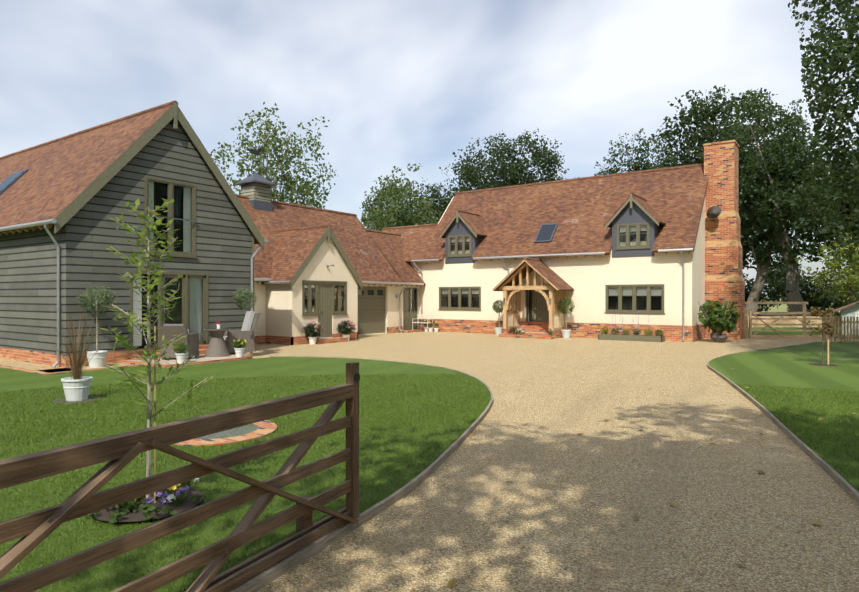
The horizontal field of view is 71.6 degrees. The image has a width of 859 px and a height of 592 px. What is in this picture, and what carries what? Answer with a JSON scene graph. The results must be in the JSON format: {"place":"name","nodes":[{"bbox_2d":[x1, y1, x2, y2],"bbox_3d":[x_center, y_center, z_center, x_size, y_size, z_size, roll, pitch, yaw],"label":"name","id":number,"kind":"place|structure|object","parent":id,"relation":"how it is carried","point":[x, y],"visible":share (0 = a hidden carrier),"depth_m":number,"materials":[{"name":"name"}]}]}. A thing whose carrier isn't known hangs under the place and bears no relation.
{"place":"outdoors","nodes":[
{"label":"outdoors","id":0,"kind":"place"},
{"bbox_2d":[0,358,143,374],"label":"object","id":1,"kind":"structure","parent":0,"point":[29,367],"depth_m":14.16,"materials":[{"name":"stone"}]},
{"bbox_2d":[75,285,117,314],"bbox_3d":[-8.004,0.096,14.320,0.785,0.747,0.916,0,0,35],"label":"topiary foliage","id":2,"kind":"object","parent":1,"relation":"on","point":[105,298],"visible":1,"depth_m":14.26,"materials":[{"name":"plant"}]},
{"bbox_2d":[87,350,107,367],"bbox_3d":[-7.997,1.521,14.306,0.470,0.380,0.470,0,0,35],"label":"olive pot","id":3,"kind":"object","parent":1,"relation":"on","point":[98,359],"visible":0.88,"depth_m":14.15,"materials":[{"name":"ceramic"}]},
{"bbox_2d":[96,300,97,351],"bbox_3d":[-7.992,0.736,14.304,0.045,1.291,0.040,0,0,35],"label":"topiary trunk","id":4,"kind":"object","parent":3,"relation":"in","point":[96,329],"visible":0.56,"depth_m":14.29,"materials":[{"name":"wood"}]},
{"bbox_2d":[0,344,208,367],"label":"barn plinth walls","id":5,"kind":"structure","parent":0,"point":[43,358],"depth_m":15.11,"materials":[{"name":"brick"}]},
{"bbox_2d":[0,362,359,591],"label":"gate","id":6,"kind":"structure","parent":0,"point":[119,452],"depth_m":3.16,"materials":[{"name":"brown wood"}]},
{"bbox_2d":[0,357,492,591],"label":"lawn","id":7,"kind":"structure","parent":0,"point":[19,380],"depth_m":7.16,"materials":[{"name":"plant"}]},
{"bbox_2d":[51,396,101,403],"bbox_3d":[-5.717,1.683,9.651,0.720,0.001,0.709,0,0,35],"label":"slab","id":8,"kind":"object","parent":7,"relation":"on","point":[91,398],"visible":0.47,"depth_m":9.58,"materials":[{"name":"grey"}]},
{"bbox_2d":[30,314,110,379],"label":"potted grass","id":9,"kind":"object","parent":8,"relation":"on","point":[76,367],"depth_m":9.62,"materials":[{"name":"plant"}]},
{"bbox_2d":[61,376,92,400],"bbox_3d":[-5.717,1.511,9.651,0.450,0.360,0.450,0,0,35],"label":"flower pot","id":10,"kind":"object","parent":8,"relation":"on","point":[77,390],"visible":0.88,"depth_m":9.51,"materials":[{"name":"white ceramic"}]},
{"bbox_2d":[91,486,203,521],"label":"flower bed soil","id":11,"kind":"structure","parent":7,"relation":"on","point":[105,514],"depth_m":4.63,"materials":[{"name":"soil"}]},
{"bbox_2d":[79,480,204,522],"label":"flower leaves","id":12,"kind":"object","parent":11,"relation":"on","point":[131,504],"visible":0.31,"depth_m":4.57,"materials":[{"name":"green plant"}]},
{"bbox_2d":[133,484,181,500],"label":"yellow flowers","id":13,"kind":"object","parent":12,"relation":"on","point":[175,488],"visible":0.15,"depth_m":4.86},
{"bbox_2d":[144,484,188,503],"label":"purple flowers","id":14,"kind":"object","parent":12,"relation":"attached to","point":[159,494],"visible":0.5,"depth_m":4.73,"materials":[{"name":"plant"}]},
{"bbox_2d":[166,478,199,501],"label":"white flowers","id":15,"kind":"object","parent":12,"relation":"on","point":[169,497],"visible":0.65,"depth_m":4.63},
{"bbox_2d":[98,198,213,502],"bbox_3d":[-2.249,0.471,4.781,0.794,2.542,0.847,0,0,35],"label":"sapling","id":16,"kind":"object","parent":7,"relation":"on","point":[158,272],"depth_m":4.77,"materials":[{"name":"plant"}]},
{"bbox_2d":[172,420,276,445],"bbox_3d":[-2.651,1.704,7.421,1.460,0.075,1.460,0,0,35],"label":"circle","id":17,"kind":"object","parent":7,"relation":"on","point":[260,431],"depth_m":7.11,"materials":[{"name":"brick"}]},
{"bbox_2d":[206,495,345,588],"bbox_3d":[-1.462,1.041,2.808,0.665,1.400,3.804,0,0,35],"label":"edging","id":18,"kind":"object","parent":7,"relation":"on","point":[304,525],"visible":0.28,"depth_m":3.93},
{"bbox_2d":[254,282,396,335],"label":"link walls","id":19,"kind":"structure","parent":0,"point":[391,302],"depth_m":26.30,"materials":[{"name":"paint"}]},
{"bbox_2d":[254,278,423,331],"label":"link gutters","id":20,"kind":"object","parent":19,"relation":"attached to","point":[287,282],"visible":0.69,"depth_m":26.42,"materials":[{"name":"plastic"}]},
{"bbox_2d":[257,281,422,286],"bbox_3d":[-3.794,-0.644,24.661,0.373,0.401,11.660,0,0,35],"label":"link rafter feet","id":21,"kind":"object","parent":19,"relation":"attached to","point":[375,284],"visible":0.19,"depth_m":27.19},
{"bbox_2d":[291,226,416,337],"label":"link frames","id":22,"kind":"structure","parent":19,"relation":"attached to","point":[324,301],"depth_m":23.14,"materials":[{"name":"wood"}]},
{"bbox_2d":[236,194,425,285],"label":"link roof","id":23,"kind":"structure","parent":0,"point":[291,233],"depth_m":26.20,"materials":[{"name":"tile"}]},
{"bbox_2d":[235,148,276,211],"bbox_3d":[-7.232,-4.649,24.774,1.200,3.080,1.200,0,0,35],"label":"cupola","id":24,"kind":"object","parent":23,"relation":"on","point":[255,188],"visible":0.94,"depth_m":24.50,"materials":[{"name":"black paint"}]},
{"bbox_2d":[254,326,424,344],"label":"plinth walls","id":25,"kind":"structure","parent":0,"point":[286,340],"depth_m":21.67,"materials":[{"name":"brick"}]},
{"bbox_2d":[397,285,418,328],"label":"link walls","id":26,"kind":"structure","parent":0,"point":[399,288],"depth_m":28.51,"materials":[{"name":"paint"}]},
{"bbox_2d":[0,0,858,296],"label":"sky","id":27,"kind":"structure","parent":0,"point":[396,82],"materials":[{"name":"white"}]},
{"bbox_2d":[498,328,565,338],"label":"porch plinth walls","id":28,"kind":"structure","parent":0,"point":[555,333],"depth_m":24.75,"materials":[{"name":"brick"}]},
{"bbox_2d":[246,331,858,591],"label":"drive gravel","id":29,"kind":"structure","parent":0,"point":[527,487],"depth_m":5.26,"materials":[{"name":"gravel"}]},
{"bbox_2d":[0,119,253,354],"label":"barn walls","id":30,"kind":"structure","parent":29,"relation":"on","point":[87,234],"depth_m":15.44,"materials":[{"name":"wood"}]},
{"bbox_2d":[0,225,52,235],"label":"barn rafter feet","id":31,"kind":"object","parent":30,"relation":"attached to","point":[32,228],"visible":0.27,"depth_m":14.71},
{"bbox_2d":[0,100,264,243],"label":"barn roof","id":32,"kind":"structure","parent":30,"relation":"on","point":[59,176],"depth_m":16.70,"materials":[{"name":"tile"}]},
{"bbox_2d":[0,169,28,194],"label":"skylight","id":33,"kind":"object","parent":32,"relation":"in","point":[9,181],"visible":1,"depth_m":18.79},
{"bbox_2d":[0,219,267,367],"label":"barn gutters","id":34,"kind":"object","parent":30,"relation":"attached to","point":[33,224],"visible":0.65,"depth_m":14.19,"materials":[{"name":"plastic"}]},
{"bbox_2d":[54,103,263,349],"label":"barn frames","id":35,"kind":"structure","parent":30,"relation":"attached to","point":[191,310],"depth_m":16.45,"materials":[{"name":"wood"}]},
{"bbox_2d":[119,349,251,367],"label":"patio paving","id":36,"kind":"structure","parent":29,"relation":"on","point":[132,359],"depth_m":15.20,"materials":[{"name":"stone"}]},
{"bbox_2d":[157,324,198,359],"bbox_3d":[-6.542,1.177,15.511,0.713,0.918,0.908,0,0,0],"label":"chair","id":37,"kind":"object","parent":36,"relation":"on","point":[169,331],"visible":0.69,"depth_m":15.23,"materials":[{"name":"wicker"}]},
{"bbox_2d":[173,343,188,353],"bbox_3d":[-6.075,1.288,14.550,0.406,0.289,0.388,0,0,35],"label":"potted plant","id":38,"kind":"object","parent":36,"relation":"on","point":[184,346],"visible":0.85,"depth_m":14.48,"materials":[{"name":"plant"}]},
{"bbox_2d":[175,353,187,362],"bbox_3d":[-6.064,1.516,14.546,0.290,0.240,0.290,0,0,35],"label":"patio pot","id":39,"kind":"object","parent":36,"relation":"on","point":[181,358],"visible":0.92,"depth_m":14.45,"materials":[{"name":"white ceramic"}]},
{"bbox_2d":[204,324,230,356],"bbox_3d":[-5.794,1.206,16.246,0.694,0.861,0.694,0,0,35],"label":"round table","id":40,"kind":"object","parent":36,"relation":"on","point":[217,346],"visible":1,"depth_m":16.07,"materials":[{"name":"wicker"}]},
{"bbox_2d":[234,347,244,356],"bbox_3d":[-5.106,1.516,16.011,0.290,0.240,0.290,0,0,35],"label":"patio pot","id":41,"kind":"object","parent":36,"relation":"on","point":[239,352],"visible":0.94,"depth_m":15.91,"materials":[{"name":"white ceramic"}]},
{"bbox_2d":[233,338,246,347],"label":"potted flowers","id":42,"kind":"object","parent":36,"relation":"on","point":[237,344],"visible":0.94,"depth_m":15.95,"materials":[{"name":"plant"}]},
{"bbox_2d":[223,311,260,353],"bbox_3d":[-5.434,1.042,17.143,0.908,1.187,0.713,0,0,-35],"label":"chair","id":43,"kind":"object","parent":36,"relation":"on","point":[247,332],"visible":0.71,"depth_m":16.96,"materials":[{"name":"wicker"}]},
{"bbox_2d":[232,288,256,309],"bbox_3d":[-5.442,0.078,17.453,0.676,0.665,0.794,0,0,35],"label":"topiary tree","id":44,"kind":"object","parent":36,"relation":"on","point":[242,297],"visible":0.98,"depth_m":17.36,"materials":[{"name":"plant"}]},
{"bbox_2d":[210,102,336,208],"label":"birch tree","id":45,"kind":"object","parent":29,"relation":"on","point":[290,185],"depth_m":40.89,"materials":[{"name":"plant"}]},
{"bbox_2d":[266,237,357,338],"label":"bay walls","id":46,"kind":"structure","parent":29,"relation":"on","point":[284,317],"depth_m":21.76,"materials":[{"name":"paint"}]},
{"bbox_2d":[308,337,316,343],"bbox_3d":[-4.213,1.606,21.444,0.330,0.270,0.330,0,0,35],"label":"hydrangea pot","id":47,"kind":"object","parent":29,"relation":"on","point":[312,340],"visible":0.83,"depth_m":21.33,"materials":[{"name":"white"}]},
{"bbox_2d":[302,323,322,336],"bbox_3d":[-4.203,1.253,21.440,0.704,0.562,0.751,0,0,35],"label":"potted plant","id":48,"kind":"object","parent":47,"relation":"on","point":[311,329],"visible":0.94,"depth_m":21.32,"materials":[{"name":"green plant"}]},
{"bbox_2d":[301,321,322,331],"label":"flowers","id":49,"kind":"object","parent":48,"relation":"attached to","point":[311,322],"visible":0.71,"depth_m":21.35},
{"bbox_2d":[410,262,418,273],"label":"wing walls","id":50,"kind":"structure","parent":29,"relation":"on","point":[415,267],"depth_m":29.78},
{"bbox_2d":[412,314,432,331],"bbox_3d":[-0.335,1.316,28.955,0.950,0.850,0.470,0,0,35],"label":"bench","id":51,"kind":"object","parent":29,"relation":"on","point":[428,317],"visible":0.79,"depth_m":28.98,"materials":[{"name":"beige paint"}]},
{"bbox_2d":[492,300,502,312],"bbox_3d":[3.075,0.466,26.281,0.620,0.622,0.619,0,0,35],"label":"topiary tree","id":52,"kind":"object","parent":29,"relation":"on","point":[497,309],"visible":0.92,"depth_m":26.19,"materials":[{"name":"plant"}]},
{"bbox_2d":[495,327,502,335],"bbox_3d":[3.073,1.571,26.280,0.430,0.340,0.430,0,0,35],"label":"flower pot","id":53,"kind":"object","parent":29,"relation":"on","point":[498,330],"visible":0.85,"depth_m":26.13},
{"bbox_2d":[499,263,564,330],"bbox_3d":[4.450,-0.035,25.370,2.784,2.892,1.420,0,0,35],"label":"porch frame","id":54,"kind":"object","parent":29,"relation":"on","point":[511,317],"visible":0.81,"depth_m":25.08,"materials":[{"name":"wood"}]},
{"bbox_2d":[509,327,517,333],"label":"plant","id":55,"kind":"object","parent":54,"relation":"on","point":[514,329],"visible":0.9,"depth_m":25.03,"materials":[{"name":"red plant"}]},
{"bbox_2d":[492,257,573,290],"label":"porch roof","id":56,"kind":"structure","parent":54,"relation":"on","point":[550,275],"depth_m":24.99,"materials":[{"name":"tile"}]},
{"bbox_2d":[493,260,558,302],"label":"porch trim","id":57,"kind":"structure","parent":56,"relation":"attached to","point":[534,269],"depth_m":24.62,"materials":[{"name":"wood"}]},
{"bbox_2d":[231,341,858,591],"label":"lawn edging kerb","id":58,"kind":"structure","parent":29,"relation":"on","point":[267,577],"depth_m":5.22,"materials":[{"name":"concrete"}]},
{"bbox_2d":[419,196,704,325],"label":"house walls","id":59,"kind":"structure","parent":29,"relation":"on","point":[587,279],"depth_m":24.61,"materials":[{"name":"paint"}]},
{"bbox_2d":[445,218,481,263],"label":"dormer walls","id":60,"kind":"structure","parent":59,"relation":"attached to","point":[459,228],"depth_m":28.32,"materials":[{"name":"paint"}]},
{"bbox_2d":[439,211,476,256],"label":"dormer frames","id":61,"kind":"structure","parent":60,"relation":"attached to","point":[457,239],"depth_m":28.29,"materials":[{"name":"wood"}]},
{"bbox_2d":[438,209,486,237],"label":"dormer roof","id":62,"kind":"structure","parent":60,"relation":"on","point":[473,220],"depth_m":28.38,"materials":[{"name":"tile"}]},
{"bbox_2d":[382,163,707,262],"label":"house roof","id":63,"kind":"structure","parent":59,"relation":"on","point":[580,211],"depth_m":26.78,"materials":[{"name":"tile"}]},
{"bbox_2d":[534,223,557,242],"bbox_3d":[5.184,-2.798,26.425,0.800,0.925,0.870,0,0,35],"label":"skylight","id":64,"kind":"object","parent":63,"relation":"in","point":[545,233],"visible":1,"depth_m":26.35},
{"bbox_2d":[438,284,664,332],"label":"window frames","id":65,"kind":"structure","parent":59,"relation":"in","point":[640,298],"depth_m":24.39,"materials":[{"name":"wood"}]},
{"bbox_2d":[411,248,692,340],"bbox_3d":[4.535,-0.034,25.930,13.000,3.499,0.387,0,0,35],"label":"gutter and downspouts","id":66,"kind":"object","parent":59,"relation":"attached to","point":[579,254],"visible":0.96,"depth_m":24.82,"materials":[{"name":"plastic"}]},
{"bbox_2d":[419,251,689,263],"bbox_3d":[4.679,-1.758,25.874,12.460,0.348,0.332,0,0,35],"label":"house rafter feet","id":67,"kind":"object","parent":59,"relation":"attached to","point":[549,257],"visible":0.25,"depth_m":25.41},
{"bbox_2d":[612,202,657,257],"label":"dormer walls","id":68,"kind":"structure","parent":59,"relation":"attached to","point":[634,214],"depth_m":23.69,"materials":[{"name":"wood"}]},
{"bbox_2d":[605,194,658,249],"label":"dormer frames","id":69,"kind":"structure","parent":68,"relation":"attached to","point":[628,228],"depth_m":23.65,"materials":[{"name":"wood"}]},
{"bbox_2d":[604,192,665,227],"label":"dormer roof","id":70,"kind":"structure","parent":68,"relation":"on","point":[645,205],"depth_m":23.67,"materials":[{"name":"tile"}]},
{"bbox_2d":[557,297,574,313],"bbox_3d":[5.644,0.406,24.546,0.730,0.708,0.711,0,0,35],"label":"topiary tree","id":71,"kind":"object","parent":29,"relation":"on","point":[564,303],"visible":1,"depth_m":24.45,"materials":[{"name":"plant"}]},
{"bbox_2d":[561,330,571,337],"bbox_3d":[5.646,1.571,24.550,0.430,0.340,0.430,0,0,35],"label":"plant pot","id":72,"kind":"object","parent":29,"relation":"on","point":[566,333],"visible":1,"depth_m":24.40,"materials":[{"name":"ceramic"}]},
{"bbox_2d":[598,333,664,341],"bbox_3d":[7.837,1.626,23.191,2.450,0.230,0.430,0,0,35],"label":"planter box","id":73,"kind":"object","parent":29,"relation":"on","point":[632,337],"visible":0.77,"depth_m":22.97,"materials":[{"name":"paint"}]},
{"bbox_2d":[600,326,607,333],"bbox_3d":[6.985,1.379,23.770,0.333,0.372,0.350,0,0,35],"label":"plant","id":74,"kind":"object","parent":73,"relation":"in","point":[604,330],"visible":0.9,"depth_m":23.74,"materials":[{"name":"yellow plant"}]},
{"bbox_2d":[611,328,618,334],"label":"plant","id":75,"kind":"object","parent":73,"relation":"in","point":[616,331],"visible":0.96,"depth_m":23.45,"materials":[{"name":"green plant"}]},
{"bbox_2d":[621,329,629,334],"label":"plant","id":76,"kind":"object","parent":73,"relation":"in","point":[625,331],"visible":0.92,"depth_m":23.22,"materials":[{"name":"yellow plant"}]},
{"bbox_2d":[612,312,648,332],"bbox_3d":[7.845,1.017,23.201,1.395,0.829,0.380,0,0,35],"label":"flower foliage","id":77,"kind":"object","parent":73,"relation":"in","point":[632,320],"visible":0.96,"depth_m":23.27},
{"bbox_2d":[632,328,640,334],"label":"plant","id":78,"kind":"object","parent":73,"relation":"in","point":[636,331],"visible":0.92,"depth_m":23.02,"materials":[{"name":"green plant"}]},
{"bbox_2d":[643,328,652,335],"bbox_3d":[8.374,1.384,22.810,0.373,0.350,0.351,0,0,35],"label":"plant","id":79,"kind":"object","parent":73,"relation":"in","point":[651,332],"visible":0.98,"depth_m":22.77,"materials":[{"name":"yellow plant"}]},
{"bbox_2d":[655,329,663,335],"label":"plant","id":80,"kind":"object","parent":73,"relation":"in","point":[658,332],"visible":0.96,"depth_m":22.53,"materials":[{"name":"green plant"}]},
{"bbox_2d":[447,366,855,586],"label":"fallen leaves","id":81,"kind":"object","parent":29,"relation":"on","point":[451,583],"visible":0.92,"depth_m":4.93,"materials":[{"name":"brown plant"}]},
{"bbox_2d":[710,333,727,342],"bbox_3d":[10.831,1.581,22.284,0.600,0.320,0.600,0,0,35],"label":"plant pot","id":82,"kind":"object","parent":29,"relation":"on","point":[718,338],"visible":0.94,"depth_m":22.08,"materials":[{"name":"stone"}]},
{"bbox_2d":[698,298,741,333],"bbox_3d":[10.823,0.809,22.281,1.521,1.325,1.546,0,0,35],"label":"shrub","id":83,"kind":"object","parent":29,"relation":"on","point":[714,314],"visible":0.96,"depth_m":22.12,"materials":[{"name":"plant"}]},
{"bbox_2d":[703,140,744,339],"bbox_3d":[12.218,-2.319,24.699,1.380,8.120,1.390,0,0,35],"label":"chimney stack","id":84,"kind":"object","parent":29,"relation":"on","point":[724,280],"visible":0.85,"depth_m":24.20,"materials":[{"name":"brick"}]},
{"bbox_3d":[11.622,-3.281,24.210,0.040,0.178,0.334,0,0,35],"label":"dish mount","id":85,"kind":"object","parent":84,"relation":"attached to","visible":0},
{"bbox_2d":[706,206,720,218],"bbox_3d":[11.414,-3.426,23.971,0.580,0.580,0.364,0,-22,47],"label":"satellite dish","id":86,"kind":"object","parent":85,"relation":"attached to","point":[713,212],"visible":1,"depth_m":24.03,"materials":[{"name":"grey"}]},
{"bbox_2d":[743,302,840,337],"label":"gate posts","id":87,"kind":"object","parent":29,"relation":"on","point":[745,322],"visible":0.38,"depth_m":27.40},
{"bbox_2d":[749,308,827,337],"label":"gate","id":88,"kind":"structure","parent":87,"relation":"attached to","point":[751,313],"depth_m":24.43,"materials":[{"name":"brown wood"}]},
{"bbox_2d":[419,319,704,341],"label":"house plinth walls","id":89,"kind":"structure","parent":0,"point":[693,333],"depth_m":24.93,"materials":[{"name":"brick"}]},
{"bbox_2d":[709,342,858,491],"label":"lawn","id":90,"kind":"structure","parent":0,"point":[790,366],"depth_m":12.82,"materials":[{"name":"plant"}]},
{"bbox_2d":[803,306,834,364],"bbox_3d":[9.610,0.996,14.660,0.670,1.492,0.789,0,0,35],"label":"sapling","id":91,"kind":"object","parent":90,"relation":"on","point":[827,313],"depth_m":14.60,"materials":[{"name":"plant"}]},
{"bbox_2d":[809,363,836,365],"bbox_3d":[9.661,1.685,14.632,0.600,0.001,0.600,0,0,35],"label":"soil bed","id":92,"kind":"object","parent":90,"relation":"on","point":[819,364],"visible":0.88,"depth_m":14.64,"materials":[{"name":"brown soil"}]},
{"bbox_2d":[788,0,858,303],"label":"tree","id":93,"kind":"object","parent":90,"relation":"on","point":[837,50],"visible":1,"depth_m":14.43,"materials":[{"name":"plant"}]},
{"bbox_2d":[823,316,858,341],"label":"picket fence","id":94,"kind":"object","parent":90,"relation":"on","point":[841,335],"visible":0.9,"depth_m":21.75,"materials":[{"name":"brown wood"}]},
{"bbox_2d":[748,297,846,338],"bbox_3d":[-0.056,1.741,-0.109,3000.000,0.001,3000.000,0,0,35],"label":"field ground","id":95,"kind":"structure","parent":0,"point":[781,308],"depth_m":76.75,"materials":[{"name":"plant"}]},
{"bbox_2d":[361,161,441,230],"bbox_3d":[-1.737,-3.696,41.579,7.170,10.932,7.703,0,0,35],"label":"birch tree","id":96,"kind":"object","parent":95,"relation":"on","point":[392,215],"depth_m":39.94,"materials":[{"name":"plant"}]},
{"bbox_2d":[359,175,454,228],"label":"dark tree","id":97,"kind":"object","parent":95,"relation":"on","point":[442,202],"depth_m":53.69,"materials":[{"name":"plant"}]},
{"bbox_2d":[439,127,568,196],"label":"oak tree","id":98,"kind":"object","parent":95,"relation":"on","point":[516,171],"depth_m":58.81,"materials":[{"name":"plant"}]},
{"bbox_2d":[594,127,684,174],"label":"tree","id":99,"kind":"object","parent":95,"relation":"on","point":[637,165],"depth_m":48.49,"materials":[{"name":"plant"}]},
{"bbox_2d":[648,85,804,267],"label":"poplar tree","id":100,"kind":"object","parent":95,"relation":"on","point":[710,133],"depth_m":51.23,"materials":[{"name":"plant"}]},
{"bbox_2d":[741,234,758,269],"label":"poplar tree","id":101,"kind":"object","parent":95,"relation":"on","point":[745,259],"depth_m":50.16,"materials":[{"name":"plant"}]},
{"bbox_2d":[743,273,785,315],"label":"shrub","id":102,"kind":"object","parent":95,"relation":"on","point":[762,295],"depth_m":51.96,"materials":[{"name":"plant"}]},
{"bbox_2d":[764,256,814,301],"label":"tree","id":103,"kind":"object","parent":95,"relation":"on","point":[781,273],"depth_m":159.24,"materials":[{"name":"plant"}]},
{"bbox_2d":[770,267,857,315],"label":"shrub","id":104,"kind":"object","parent":95,"relation":"on","point":[805,294],"depth_m":50.73,"materials":[{"name":"plant"}]},
{"bbox_2d":[748,327,858,338],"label":"lawn","id":105,"kind":"structure","parent":0,"point":[780,332],"depth_m":28.06,"materials":[{"name":"plant"}]},
{"bbox_2d":[717,89,828,315],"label":"poplar tree","id":106,"kind":"object","parent":105,"relation":"on","point":[754,163],"depth_m":44.50,"materials":[{"name":"plant"}]},
{"bbox_2d":[739,134,824,315],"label":"poplar tree","id":107,"kind":"object","parent":105,"relation":"on","point":[760,238],"depth_m":45.84,"materials":[{"name":"plant"}]},
{"bbox_2d":[762,137,858,273],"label":"tree","id":108,"kind":"object","parent":105,"relation":"on","point":[798,206],"depth_m":40.37,"materials":[{"name":"plant"}]},
{"bbox_2d":[794,230,858,304],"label":"yellow tree","id":109,"kind":"object","parent":105,"relation":"on","point":[833,266],"depth_m":28.04,"materials":[{"name":"plant"}]},
{"bbox_2d":[808,287,858,315],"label":"shrub","id":110,"kind":"object","parent":105,"relation":"on","point":[833,299],"visible":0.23,"depth_m":35.47,"materials":[{"name":"plant"}]},
{"bbox_2d":[841,304,858,334],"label":"summerhouse walls","id":111,"kind":"structure","parent":0,"point":[850,311],"depth_m":25.64,"materials":[{"name":"wood"}]},
{"bbox_2d":[834,301,858,328],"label":"shed roof","id":112,"kind":"structure","parent":111,"relation":"on","point":[844,307],"depth_m":25.51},
{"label":"hydrangea pot","id":113,"kind":"object","parent":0,"visible":0},
{"bbox_2d":[338,320,354,334],"bbox_3d":[-3.215,1.223,22.881,0.760,0.591,0.766,0,0,35],"label":"potted plant","id":114,"kind":"object","parent":113,"relation":"on","point":[342,329],"visible":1,"depth_m":22.75,"materials":[{"name":"green plant"}]},
{"bbox_2d":[338,320,356,328],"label":"flowers","id":115,"kind":"object","parent":114,"relation":"attached to","point":[348,322],"visible":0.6,"depth_m":22.80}
]}

